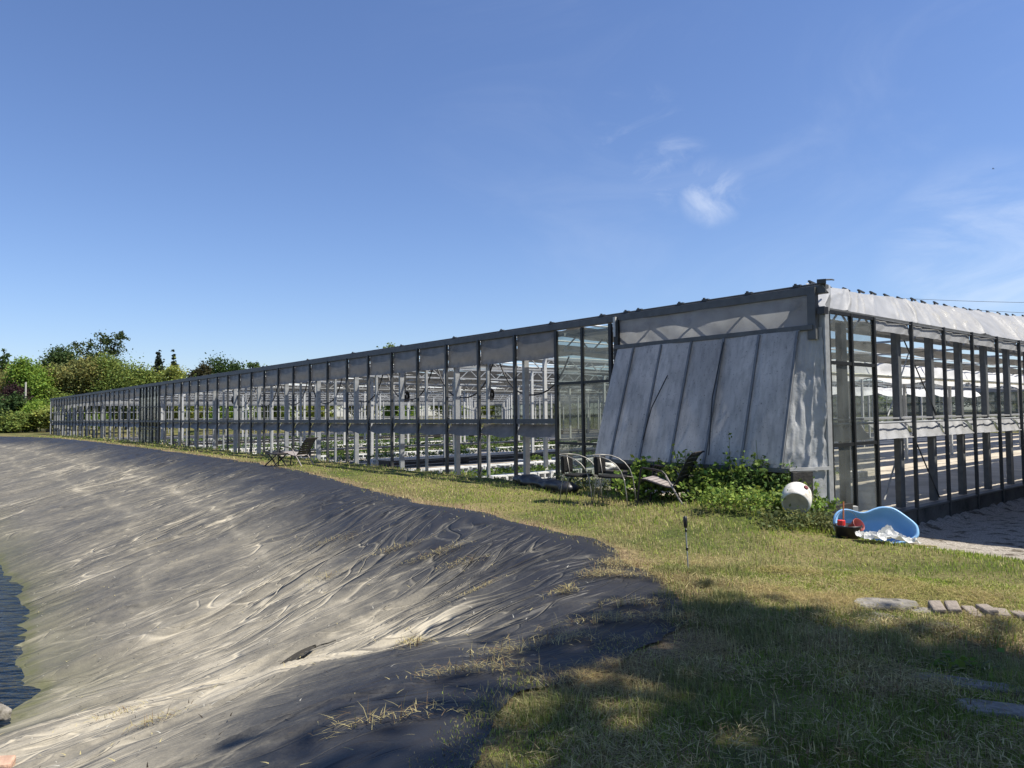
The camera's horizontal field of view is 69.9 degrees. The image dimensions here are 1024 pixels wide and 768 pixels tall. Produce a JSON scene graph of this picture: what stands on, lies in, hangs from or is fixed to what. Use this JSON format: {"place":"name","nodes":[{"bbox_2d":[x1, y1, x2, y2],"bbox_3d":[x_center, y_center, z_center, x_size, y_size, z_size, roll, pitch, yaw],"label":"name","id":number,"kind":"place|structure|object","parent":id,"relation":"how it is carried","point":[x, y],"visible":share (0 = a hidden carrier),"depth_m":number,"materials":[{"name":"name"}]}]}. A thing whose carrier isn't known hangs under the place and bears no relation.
{"place":"outdoors","nodes":[
{"label":"outdoors","id":0,"kind":"place"},
{"bbox_2d":[0,565,40,727],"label":"pond water","id":1,"kind":"structure","parent":0,"point":[14,692],"depth_m":9.33,"materials":[{"name":"blue liquid"}]},
{"bbox_2d":[147,433,838,475],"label":"seedlings","id":2,"kind":"object","parent":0,"point":[500,471],"visible":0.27,"depth_m":34.41,"materials":[{"name":"green plant"}]},
{"bbox_2d":[0,409,1023,767],"bbox_3d":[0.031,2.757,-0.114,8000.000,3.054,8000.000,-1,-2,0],"label":"ground","id":3,"kind":"structure","parent":0,"point":[996,529],"depth_m":7.67,"materials":[{"name":"plant"}]},
{"bbox_2d":[0,348,10,379],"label":"conifer tree","id":4,"kind":"object","parent":3,"relation":"on","point":[4,357],"visible":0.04,"depth_m":87.98,"materials":[{"name":"green plant"}]},
{"bbox_2d":[0,704,11,720],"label":"rock","id":5,"kind":"object","parent":3,"relation":"on","point":[5,712],"visible":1,"depth_m":7.07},
{"bbox_2d":[0,361,12,395],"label":"broadleaf tree","id":6,"kind":"object","parent":3,"relation":"on","point":[2,382],"visible":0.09,"depth_m":80.57,"materials":[{"name":"green plant"}]},
{"bbox_2d":[0,391,27,432],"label":"bush","id":7,"kind":"object","parent":3,"relation":"on","point":[13,401],"visible":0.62,"depth_m":72.58,"materials":[{"name":"green plant"}]},
{"bbox_2d":[0,380,33,429],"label":"purple shrub","id":8,"kind":"object","parent":3,"relation":"on","point":[11,389],"visible":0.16,"depth_m":74.80,"materials":[{"name":"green plant"}]},
{"bbox_2d":[0,409,39,432],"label":"bush","id":9,"kind":"object","parent":3,"relation":"on","point":[16,421],"visible":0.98,"depth_m":70.26,"materials":[{"name":"green plant"}]},
{"bbox_2d":[11,395,52,432],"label":"bush","id":10,"kind":"object","parent":3,"relation":"on","point":[34,403],"visible":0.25,"depth_m":73.16,"materials":[{"name":"green plant"}]},
{"bbox_2d":[0,355,65,431],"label":"broadleaf tree","id":11,"kind":"object","parent":3,"relation":"on","point":[20,370],"visible":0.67,"depth_m":78.77,"materials":[{"name":"green plant"}]},
{"bbox_2d":[28,404,60,431],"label":"bush","id":12,"kind":"object","parent":3,"relation":"on","point":[43,421],"visible":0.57,"depth_m":71.25,"materials":[{"name":"green plant"}]},
{"bbox_2d":[32,387,77,430],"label":"bush","id":13,"kind":"object","parent":3,"relation":"on","point":[54,395],"visible":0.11,"depth_m":79.27,"materials":[{"name":"green plant"}]},
{"bbox_2d":[31,344,85,428],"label":"broadleaf tree","id":14,"kind":"object","parent":3,"relation":"on","point":[60,355],"visible":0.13,"depth_m":95.98,"materials":[{"name":"green plant"}]},
{"bbox_2d":[39,348,112,429],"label":"broadleaf tree","id":15,"kind":"object","parent":3,"relation":"on","point":[81,373],"visible":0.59,"depth_m":81.72,"materials":[{"name":"green plant"}]},
{"bbox_2d":[71,409,115,429],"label":"broadleaf tree","id":16,"kind":"object","parent":3,"relation":"on","point":[107,417],"visible":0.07,"depth_m":91.32,"materials":[{"name":"green plant"}]},
{"bbox_2d":[67,329,132,361],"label":"broadleaf tree","id":17,"kind":"object","parent":3,"relation":"on","point":[110,349],"visible":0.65,"depth_m":101.73,"materials":[{"name":"green plant"}]},
{"bbox_2d":[74,352,167,429],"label":"broadleaf tree","id":18,"kind":"object","parent":3,"relation":"on","point":[117,371],"visible":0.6,"depth_m":82.64,"materials":[{"name":"green plant"}]},
{"bbox_2d":[152,350,164,375],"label":"conifer tree","id":19,"kind":"object","parent":3,"relation":"on","point":[158,362],"visible":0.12,"depth_m":108.09,"materials":[{"name":"green plant"}]},
{"bbox_2d":[141,357,205,428],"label":"broadleaf tree","id":20,"kind":"object","parent":3,"relation":"on","point":[172,372],"visible":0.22,"depth_m":84.36,"materials":[{"name":"green plant"}]},
{"bbox_2d":[171,349,178,424],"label":"conifer tree","id":21,"kind":"object","parent":3,"relation":"on","point":[173,358],"visible":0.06,"depth_m":112.10,"materials":[{"name":"green plant"}]},
{"bbox_2d":[175,406,211,424],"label":"broadleaf tree","id":22,"kind":"object","parent":3,"relation":"on","point":[200,417],"visible":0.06,"depth_m":102.42,"materials":[{"name":"green plant"}]},
{"bbox_2d":[185,361,213,418],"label":"broadleaf tree","id":23,"kind":"object","parent":3,"relation":"on","point":[202,367],"visible":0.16,"depth_m":111.65,"materials":[{"name":"green plant"}]},
{"bbox_2d":[189,350,251,406],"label":"broadleaf tree","id":24,"kind":"object","parent":3,"relation":"on","point":[219,366],"visible":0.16,"depth_m":114.53,"materials":[{"name":"green plant"}]},
{"bbox_2d":[201,406,253,423],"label":"broadleaf tree","id":25,"kind":"object","parent":3,"relation":"on","point":[221,413],"visible":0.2,"depth_m":96.76,"materials":[{"name":"green plant"}]},
{"bbox_2d":[246,360,259,424],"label":"broadleaf tree","id":26,"kind":"object","parent":3,"relation":"on","point":[254,364],"visible":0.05,"depth_m":125.70,"materials":[{"name":"green plant"}]},
{"bbox_2d":[252,406,295,418],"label":"broadleaf tree","id":27,"kind":"object","parent":3,"relation":"on","point":[275,413],"visible":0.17,"depth_m":105.30,"materials":[{"name":"green plant"}]},
{"bbox_2d":[264,452,287,466],"bbox_3d":[-6.577,2.113,20.413,0.537,0.385,0.400,-2,-3,30],"label":"folding table","id":28,"kind":"object","parent":3,"relation":"on","point":[277,453],"visible":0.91,"depth_m":20.30,"materials":[{"name":"brown paint"}]},
{"bbox_2d":[278,437,317,465],"bbox_3d":[-6.035,1.910,20.713,0.950,0.793,0.634,-1,-2,17],"label":"slatted lounge chair","id":29,"kind":"object","parent":3,"relation":"on","point":[308,442],"visible":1,"depth_m":20.61,"materials":[{"name":"grey paint"}]},
{"bbox_2d":[295,406,339,425],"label":"broadleaf tree","id":30,"kind":"object","parent":3,"relation":"on","point":[331,412],"visible":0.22,"depth_m":100.51,"materials":[{"name":"green plant"}]},
{"bbox_2d":[0,436,696,767],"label":"pond liner","id":31,"kind":"object","parent":3,"relation":"on","point":[76,515],"visible":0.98,"depth_m":8.06,"materials":[{"name":"plastic"}]},
{"bbox_2d":[0,755,15,767],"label":"broken brick","id":32,"kind":"object","parent":31,"relation":"on","point":[7,761],"visible":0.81,"depth_m":4.90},
{"bbox_2d":[281,640,335,663],"bbox_3d":[-1.933,2.523,6.867,0.150,0.148,0.573,-3,-3,42],"label":"dead leaf","id":33,"kind":"object","parent":31,"relation":"on","point":[298,654],"visible":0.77,"depth_m":6.86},
{"bbox_2d":[0,497,642,767],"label":"liner debris","id":34,"kind":"object","parent":31,"relation":"on","point":[250,652],"visible":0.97,"depth_m":6.06,"materials":[{"name":"brown plant"}]},
{"bbox_2d":[338,387,378,417],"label":"broadleaf tree","id":35,"kind":"object","parent":3,"relation":"on","point":[360,410],"visible":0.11,"depth_m":109.60,"materials":[{"name":"green plant"}]},
{"bbox_2d":[376,342,396,409],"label":"broadleaf tree","id":36,"kind":"object","parent":3,"relation":"on","point":[390,345],"visible":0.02,"depth_m":131.57,"materials":[{"name":"green plant"}]},
{"bbox_2d":[381,406,430,423],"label":"broadleaf tree","id":37,"kind":"object","parent":3,"relation":"on","point":[386,413],"visible":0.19,"depth_m":104.33,"materials":[{"name":"green plant"}]},
{"bbox_2d":[428,406,468,423],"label":"broadleaf tree","id":38,"kind":"object","parent":3,"relation":"on","point":[431,407],"visible":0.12,"depth_m":112.53,"materials":[{"name":"green plant"}]},
{"bbox_2d":[481,405,512,418],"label":"broadleaf tree","id":39,"kind":"object","parent":3,"relation":"on","point":[492,410],"visible":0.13,"depth_m":107.40,"materials":[{"name":"green plant"}]},
{"bbox_2d":[15,434,1023,767],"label":"grass","id":40,"kind":"structure","parent":3,"relation":"on","point":[731,600],"depth_m":4.43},
{"bbox_2d":[50,279,1023,532],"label":"greenhouse","id":41,"kind":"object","parent":3,"relation":"on","point":[763,370],"visible":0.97,"depth_m":14.18,"materials":[{"name":"metal"}]},
{"bbox_2d":[280,382,307,404],"bbox_3d":[-7.734,0.359,25.959,0.036,0.794,2.327,1,-3,-40],"label":"hanging cable","id":42,"kind":"object","parent":41,"relation":"hanging from","point":[302,396],"visible":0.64,"depth_m":25.57,"materials":[{"name":"black rubber"}]},
{"bbox_2d":[311,379,341,403],"bbox_3d":[-6.096,0.259,23.994,0.036,0.794,2.327,1,-3,-40],"label":"hanging cable","id":43,"kind":"object","parent":41,"relation":"hanging from","point":[333,399],"visible":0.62,"depth_m":23.72,"materials":[{"name":"black rubber"}]},
{"bbox_2d":[349,375,382,402],"bbox_3d":[-4.458,0.160,22.029,0.036,0.794,2.327,1,-3,-40],"label":"hanging cable","id":44,"kind":"object","parent":41,"relation":"hanging from","point":[373,396],"visible":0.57,"depth_m":21.61,"materials":[{"name":"black rubber"}]},
{"bbox_2d":[404,373,409,401],"bbox_3d":[-3.071,-0.062,21.072,0.120,1.165,0.330,-2,-3,22],"label":"circulation fan","id":45,"kind":"object","parent":41,"relation":"hanging from","point":[407,396],"visible":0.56,"depth_m":21.06},
{"bbox_2d":[387,370,432,400],"bbox_3d":[-2.820,0.060,20.064,0.036,0.794,2.327,1,-3,-40],"label":"hanging cable","id":46,"kind":"object","parent":41,"relation":"hanging from","point":[414,398],"visible":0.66,"depth_m":19.95,"materials":[{"name":"black rubber"}]},
{"bbox_2d":[437,364,492,397],"bbox_3d":[-1.182,-0.040,18.099,0.036,0.794,2.327,1,-3,-40],"label":"hanging cable","id":47,"kind":"object","parent":41,"relation":"hanging from","point":[468,396],"visible":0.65,"depth_m":17.93,"materials":[{"name":"black rubber"}]},
{"bbox_2d":[489,364,494,400],"bbox_3d":[-0.550,-0.186,18.360,0.108,1.198,0.297,-2,-3,22],"label":"circulation fan","id":48,"kind":"object","parent":41,"relation":"hanging from","point":[492,394],"visible":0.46,"depth_m":18.36},
{"bbox_2d":[499,356,569,395],"bbox_3d":[0.456,-0.139,16.134,0.036,0.794,2.327,1,-3,-40],"label":"hanging cable","id":49,"kind":"object","parent":41,"relation":"hanging from","point":[552,386],"visible":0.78,"depth_m":15.93,"materials":[{"name":"black rubber"}]},
{"bbox_2d":[606,462,617,469],"bbox_3d":[1.660,1.467,12.988,0.431,0.176,0.270,-1,-2,0],"label":"sack","id":50,"kind":"object","parent":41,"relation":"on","point":[610,466],"visible":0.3,"depth_m":12.88,"materials":[{"name":"white plastic"}]},
{"bbox_2d":[512,474,579,494],"bbox_3d":[0.580,1.878,13.868,0.432,0.272,2.550,0,-3,-22],"label":"rolled tarp","id":51,"kind":"object","parent":3,"relation":"on","point":[537,481],"visible":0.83,"depth_m":13.33,"materials":[{"name":"black plastic"}]},
{"bbox_2d":[76,525,1023,767],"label":"grass clippings","id":52,"kind":"object","parent":3,"relation":"on","point":[893,682],"depth_m":3.93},
{"bbox_2d":[529,403,580,422],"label":"broadleaf tree","id":53,"kind":"object","parent":3,"relation":"on","point":[573,411],"visible":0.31,"depth_m":102.12,"materials":[{"name":"green plant"}]},
{"bbox_2d":[547,468,611,490],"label":"weeds","id":54,"kind":"object","parent":3,"relation":"on","point":[578,483],"visible":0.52,"depth_m":13.53,"materials":[{"name":"green"}]},
{"bbox_2d":[559,454,602,505],"bbox_3d":[1.051,1.486,11.546,0.607,0.765,0.587,-2,-3,22],"label":"bistro chair","id":55,"kind":"object","parent":3,"relation":"on","point":[566,460],"visible":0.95,"depth_m":11.52,"materials":[{"name":"metal"}]},
{"bbox_2d":[592,454,635,504],"bbox_3d":[1.541,1.467,11.246,0.607,0.765,0.587,-2,-3,22],"label":"bistro chair","id":56,"kind":"object","parent":3,"relation":"on","point":[599,464],"visible":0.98,"depth_m":11.21,"materials":[{"name":"metal"}]},
{"bbox_2d":[610,454,678,500],"bbox_3d":[2.134,1.517,11.829,1.153,0.764,1.050,-1,-2,0],"label":"nettle clump","id":57,"kind":"object","parent":3,"relation":"on","point":[635,471],"visible":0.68,"depth_m":11.70,"materials":[{"name":"green"}]},
{"bbox_2d":[636,450,704,504],"bbox_3d":[2.397,1.418,11.053,0.902,0.820,0.602,-2,-3,30],"label":"slatted lounge chair","id":58,"kind":"object","parent":3,"relation":"on","point":[662,482],"visible":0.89,"depth_m":10.98,"materials":[{"name":"grey paint"}]},
{"bbox_2d":[683,516,688,567],"bbox_3d":[1.647,1.531,6.906,0.042,0.575,0.042,-3,-1,0],"label":"stake light","id":59,"kind":"object","parent":3,"relation":"on","point":[685,522],"visible":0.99,"depth_m":6.90,"materials":[{"name":"metal"}]},
{"bbox_2d":[655,444,727,501],"bbox_3d":[2.902,1.372,11.424,1.378,0.990,1.240,-1,-2,0],"label":"nettle clump","id":60,"kind":"object","parent":3,"relation":"on","point":[667,471],"visible":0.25,"depth_m":11.28,"materials":[{"name":"green"}]},
{"bbox_2d":[676,433,771,501],"bbox_3d":[3.112,1.238,10.774,1.383,1.079,1.057,1,-3,-31],"label":"bramble clump","id":61,"kind":"object","parent":3,"relation":"on","point":[721,473],"visible":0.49,"depth_m":10.67,"materials":[{"name":"green"}]},
{"bbox_2d":[681,479,787,511],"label":"weeds","id":62,"kind":"object","parent":3,"relation":"on","point":[755,496],"visible":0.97,"depth_m":9.74,"materials":[{"name":"green"}]},
{"bbox_2d":[722,443,823,499],"bbox_3d":[3.660,1.247,10.405,1.382,0.903,1.044,-1,-2,0],"label":"bramble clump","id":63,"kind":"object","parent":3,"relation":"on","point":[756,477],"visible":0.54,"depth_m":10.32,"materials":[{"name":"green"}]},
{"bbox_2d":[749,503,838,533],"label":"weeds","id":64,"kind":"object","parent":3,"relation":"on","point":[798,516],"visible":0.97,"depth_m":9.12,"materials":[{"name":"green"}]},
{"bbox_2d":[781,482,811,513],"bbox_3d":[3.738,1.501,9.624,0.380,0.425,0.417,-2,-3,29],"label":"plastic drum","id":65,"kind":"object","parent":3,"relation":"on","point":[796,494],"visible":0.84,"depth_m":9.50,"materials":[{"name":"white"}]},
{"bbox_2d":[791,471,812,495],"bbox_3d":[3.972,1.372,10.038,0.340,0.340,0.050,0,-3,-20],"label":"timber panel","id":66,"kind":"object","parent":3,"relation":"on","point":[806,477],"visible":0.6,"depth_m":10.03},
{"bbox_2d":[765,481,841,519],"bbox_3d":[3.987,1.586,10.026,1.093,0.573,0.908,-1,-2,0],"label":"bramble clump","id":67,"kind":"object","parent":3,"relation":"on","point":[819,502],"visible":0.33,"depth_m":9.96,"materials":[{"name":"green"}]},
{"bbox_2d":[802,508,845,534],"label":"weeds","id":68,"kind":"object","parent":3,"relation":"on","point":[829,527],"visible":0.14,"depth_m":9.30,"materials":[{"name":"green"}]},
{"bbox_2d":[833,510,862,538],"bbox_3d":[3.939,1.642,8.598,0.314,0.318,0.314,-1,-2,0],"label":"plant pot","id":69,"kind":"object","parent":3,"relation":"on","point":[846,532],"visible":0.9,"depth_m":8.48,"materials":[{"name":"black plastic"}]},
{"bbox_2d":[837,520,844,525],"bbox_3d":[3.854,1.672,8.576,0.088,0.158,0.087,-1,-2,0],"label":"jar","id":70,"kind":"object","parent":69,"relation":"in","point":[840,522],"visible":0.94,"depth_m":8.54,"materials":[{"name":"red plastic"}]},
{"bbox_2d":[848,518,864,530],"bbox_3d":[4.016,1.668,8.571,0.160,0.160,0.120,34,-42,1],"label":"pot","id":71,"kind":"object","parent":69,"relation":"in","point":[855,522],"visible":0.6,"depth_m":8.57,"materials":[{"name":"red plastic"}]},
{"bbox_2d":[833,385,892,420],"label":"broadleaf tree","id":72,"kind":"object","parent":3,"relation":"on","point":[880,405],"visible":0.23,"depth_m":83.96,"materials":[{"name":"green plant"}]},
{"bbox_2d":[833,506,918,543],"bbox_3d":[4.388,1.715,8.891,0.939,0.459,0.381,-1,-2,14],"label":"pool","id":73,"kind":"object","parent":3,"relation":"on","point":[879,518],"visible":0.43,"depth_m":8.94,"materials":[{"name":"blue plastic"}]},
{"bbox_2d":[852,612,900,625],"bbox_3d":[2.624,1.722,5.282,0.344,0.107,0.252,1,-3,-29],"label":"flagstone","id":74,"kind":"object","parent":3,"relation":"on","point":[878,617],"visible":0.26,"depth_m":5.26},
{"bbox_2d":[853,597,918,612],"bbox_3d":[2.839,1.715,5.568,0.473,0.137,0.258,-1,1,14],"label":"flagstone","id":75,"kind":"object","parent":3,"relation":"on","point":[905,604],"visible":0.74,"depth_m":5.52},
{"bbox_2d":[855,525,921,543],"bbox_3d":[4.227,1.697,8.265,0.674,0.211,0.403,-1,-2,0],"label":"plastic bag","id":76,"kind":"object","parent":3,"relation":"on","point":[886,532],"visible":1,"depth_m":8.17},
{"bbox_2d":[910,607,932,616],"bbox_3d":[3.091,1.717,5.409,0.286,0.117,0.155,-1,-2,11],"label":"flagstone","id":77,"kind":"object","parent":3,"relation":"on","point":[924,609],"visible":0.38,"depth_m":5.40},
{"bbox_2d":[892,383,980,419],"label":"broadleaf tree","id":78,"kind":"object","parent":3,"relation":"on","point":[968,400],"visible":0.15,"depth_m":79.53,"materials":[{"name":"green plant"}]},
{"bbox_2d":[928,600,946,617],"bbox_3d":[3.139,1.699,5.405,0.088,0.150,0.190,-5,4,18],"label":"edging brick","id":79,"kind":"object","parent":3,"relation":"on","point":[937,606],"visible":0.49,"depth_m":5.37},
{"bbox_2d":[920,622,958,628],"bbox_3d":[2.984,1.718,5.110,0.271,0.102,0.131,-1,-2,6],"label":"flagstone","id":80,"kind":"object","parent":3,"relation":"on","point":[941,624],"visible":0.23,"depth_m":5.09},
{"bbox_2d":[944,600,961,617],"bbox_3d":[3.237,1.690,5.374,0.088,0.150,0.190,-6,2,22],"label":"edging brick","id":81,"kind":"object","parent":3,"relation":"on","point":[953,606],"visible":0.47,"depth_m":5.33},
{"bbox_2d":[916,648,1012,682],"bbox_3d":[2.594,1.623,4.285,0.589,0.178,0.553,-2,-3,29],"label":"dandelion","id":82,"kind":"object","parent":3,"relation":"on","point":[960,663],"visible":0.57,"depth_m":4.26,"materials":[{"name":"green"}]},
{"bbox_2d":[911,672,1023,695],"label":"flagstone","id":83,"kind":"object","parent":3,"relation":"on","point":[983,686],"visible":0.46,"depth_m":3.97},
{"bbox_2d":[961,605,982,621],"bbox_3d":[3.335,1.711,5.313,0.088,0.150,0.190,0,5,8],"label":"edging brick","id":84,"kind":"object","parent":3,"relation":"on","point":[973,610],"visible":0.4,"depth_m":5.30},
{"bbox_2d":[975,604,998,622],"bbox_3d":[3.433,1.684,5.292,0.088,0.150,0.190,-3,-4,11],"label":"edging brick","id":85,"kind":"object","parent":3,"relation":"on","point":[987,609],"visible":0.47,"depth_m":5.23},
{"bbox_2d":[953,698,1023,721],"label":"flagstone","id":86,"kind":"object","parent":3,"relation":"on","point":[996,705],"visible":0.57,"depth_m":3.62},
{"bbox_2d":[969,392,1023,416],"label":"broadleaf tree","id":87,"kind":"object","parent":3,"relation":"on","point":[993,396],"visible":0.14,"depth_m":75.92,"materials":[{"name":"green plant"}]},
{"bbox_2d":[994,607,1011,622],"bbox_3d":[3.531,1.711,5.282,0.088,0.150,0.190,-1,-1,24],"label":"edging brick","id":88,"kind":"object","parent":3,"relation":"on","point":[1004,613],"visible":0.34,"depth_m":5.22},
{"bbox_2d":[1009,610,1023,621],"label":"edging brick","id":89,"kind":"object","parent":3,"relation":"on","point":[1017,614],"visible":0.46,"depth_m":5.20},
{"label":"utility pole","id":90,"kind":"object","parent":3,"relation":"on","visible":0},
{"bbox_2d":[902,298,1023,302],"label":"power line","id":91,"kind":"object","parent":90,"relation":"attached to","point":[955,300],"visible":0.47,"depth_m":64.16,"materials":[{"name":"grey metal"}]},
{"bbox_3d":[4.906,1.982,10.525,0.100,0.460,0.100,-1,-2,0],"label":"edge post","id":92,"kind":"object","parent":3,"relation":"on","visible":0},
{"bbox_2d":[820,503,852,523],"bbox_3d":[4.554,1.875,10.263,0.780,0.360,0.051,1,-3,-37],"label":"edge board","id":93,"kind":"object","parent":92,"relation":"attached to","point":[847,506],"visible":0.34,"depth_m":10.28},
{"bbox_2d":[0,0,1023,416],"label":"sky","id":94,"kind":"structure","parent":0,"point":[265,182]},
{"bbox_2d":[103,428,1021,511],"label":"greenhouse floor","id":95,"kind":"structure","parent":0,"point":[866,486],"depth_m":23.87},
{"bbox_2d":[166,429,589,444],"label":"planting bench","id":96,"kind":"object","parent":95,"relation":"on","point":[338,438],"visible":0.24,"depth_m":48.33,"materials":[{"name":"white plastic"}]},
{"bbox_2d":[262,437,597,455],"bbox_3d":[2.345,3.214,40.660,32.500,0.282,0.905,1,-3,-40],"label":"planting bench","id":97,"kind":"object","parent":95,"relation":"on","point":[482,443],"visible":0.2,"depth_m":35.34,"materials":[{"name":"white plastic"}]},
{"bbox_2d":[439,467,453,472],"bbox_3d":[-1.934,2.514,21.260,0.469,0.170,0.300,1,-3,-39],"label":"seedling tray","id":98,"kind":"object","parent":95,"relation":"on","point":[450,469],"visible":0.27,"depth_m":21.28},
{"bbox_2d":[460,466,468,471],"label":"seedling tray","id":99,"kind":"object","parent":95,"relation":"on","point":[465,468],"visible":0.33,"depth_m":21.64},
{"bbox_2d":[468,465,483,471],"bbox_3d":[-1.120,2.532,21.907,0.469,0.170,0.300,1,-3,-42],"label":"seedling tray","id":100,"kind":"object","parent":95,"relation":"on","point":[473,467],"visible":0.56,"depth_m":21.76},
{"bbox_2d":[378,448,595,467],"bbox_3d":[6.567,2.864,32.862,28.000,0.242,0.905,1,-3,-40],"label":"planting bench","id":101,"kind":"object","parent":95,"relation":"on","point":[463,459],"visible":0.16,"depth_m":25.79,"materials":[{"name":"white plastic"}]},
{"bbox_2d":[482,464,496,469],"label":"seedling tray","id":102,"kind":"object","parent":95,"relation":"on","point":[492,466],"visible":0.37,"depth_m":22.27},
{"bbox_2d":[486,474,506,479],"bbox_3d":[-0.398,2.381,18.449,0.469,0.170,0.300,1,-3,-40],"label":"seedling tray","id":103,"kind":"object","parent":95,"relation":"on","point":[498,475],"visible":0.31,"depth_m":18.38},
{"bbox_2d":[494,463,510,469],"bbox_3d":[-0.312,2.550,22.562,0.469,0.170,0.300,2,-3,-43],"label":"seedling tray","id":104,"kind":"object","parent":95,"relation":"on","point":[504,465],"visible":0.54,"depth_m":22.47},
{"bbox_2d":[502,473,520,479],"bbox_3d":[-0.035,2.392,18.826,0.469,0.170,0.300,1,-3,-39],"label":"seedling tray","id":105,"kind":"object","parent":95,"relation":"on","point":[511,475],"visible":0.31,"depth_m":18.74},
{"bbox_2d":[532,461,543,466],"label":"seedling tray","id":106,"kind":"object","parent":95,"relation":"on","point":[539,463],"visible":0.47,"depth_m":23.57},
{"bbox_2d":[534,471,551,477],"bbox_3d":[0.788,2.409,19.463,0.469,0.170,0.300,1,-3,-37],"label":"seedling tray","id":107,"kind":"object","parent":95,"relation":"on","point":[544,474],"visible":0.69,"depth_m":19.45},
{"bbox_2d":[574,468,592,473],"bbox_3d":[1.992,2.437,20.454,0.469,0.170,0.300,1,-3,-37],"label":"seedling tray","id":108,"kind":"object","parent":95,"relation":"on","point":[589,470],"visible":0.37,"depth_m":20.39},
{"bbox_2d":[850,471,867,478],"bbox_3d":[8.674,2.277,18.402,0.469,0.170,0.300,1,-3,-39],"label":"seedling tray","id":109,"kind":"object","parent":95,"relation":"on","point":[862,474],"visible":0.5,"depth_m":18.30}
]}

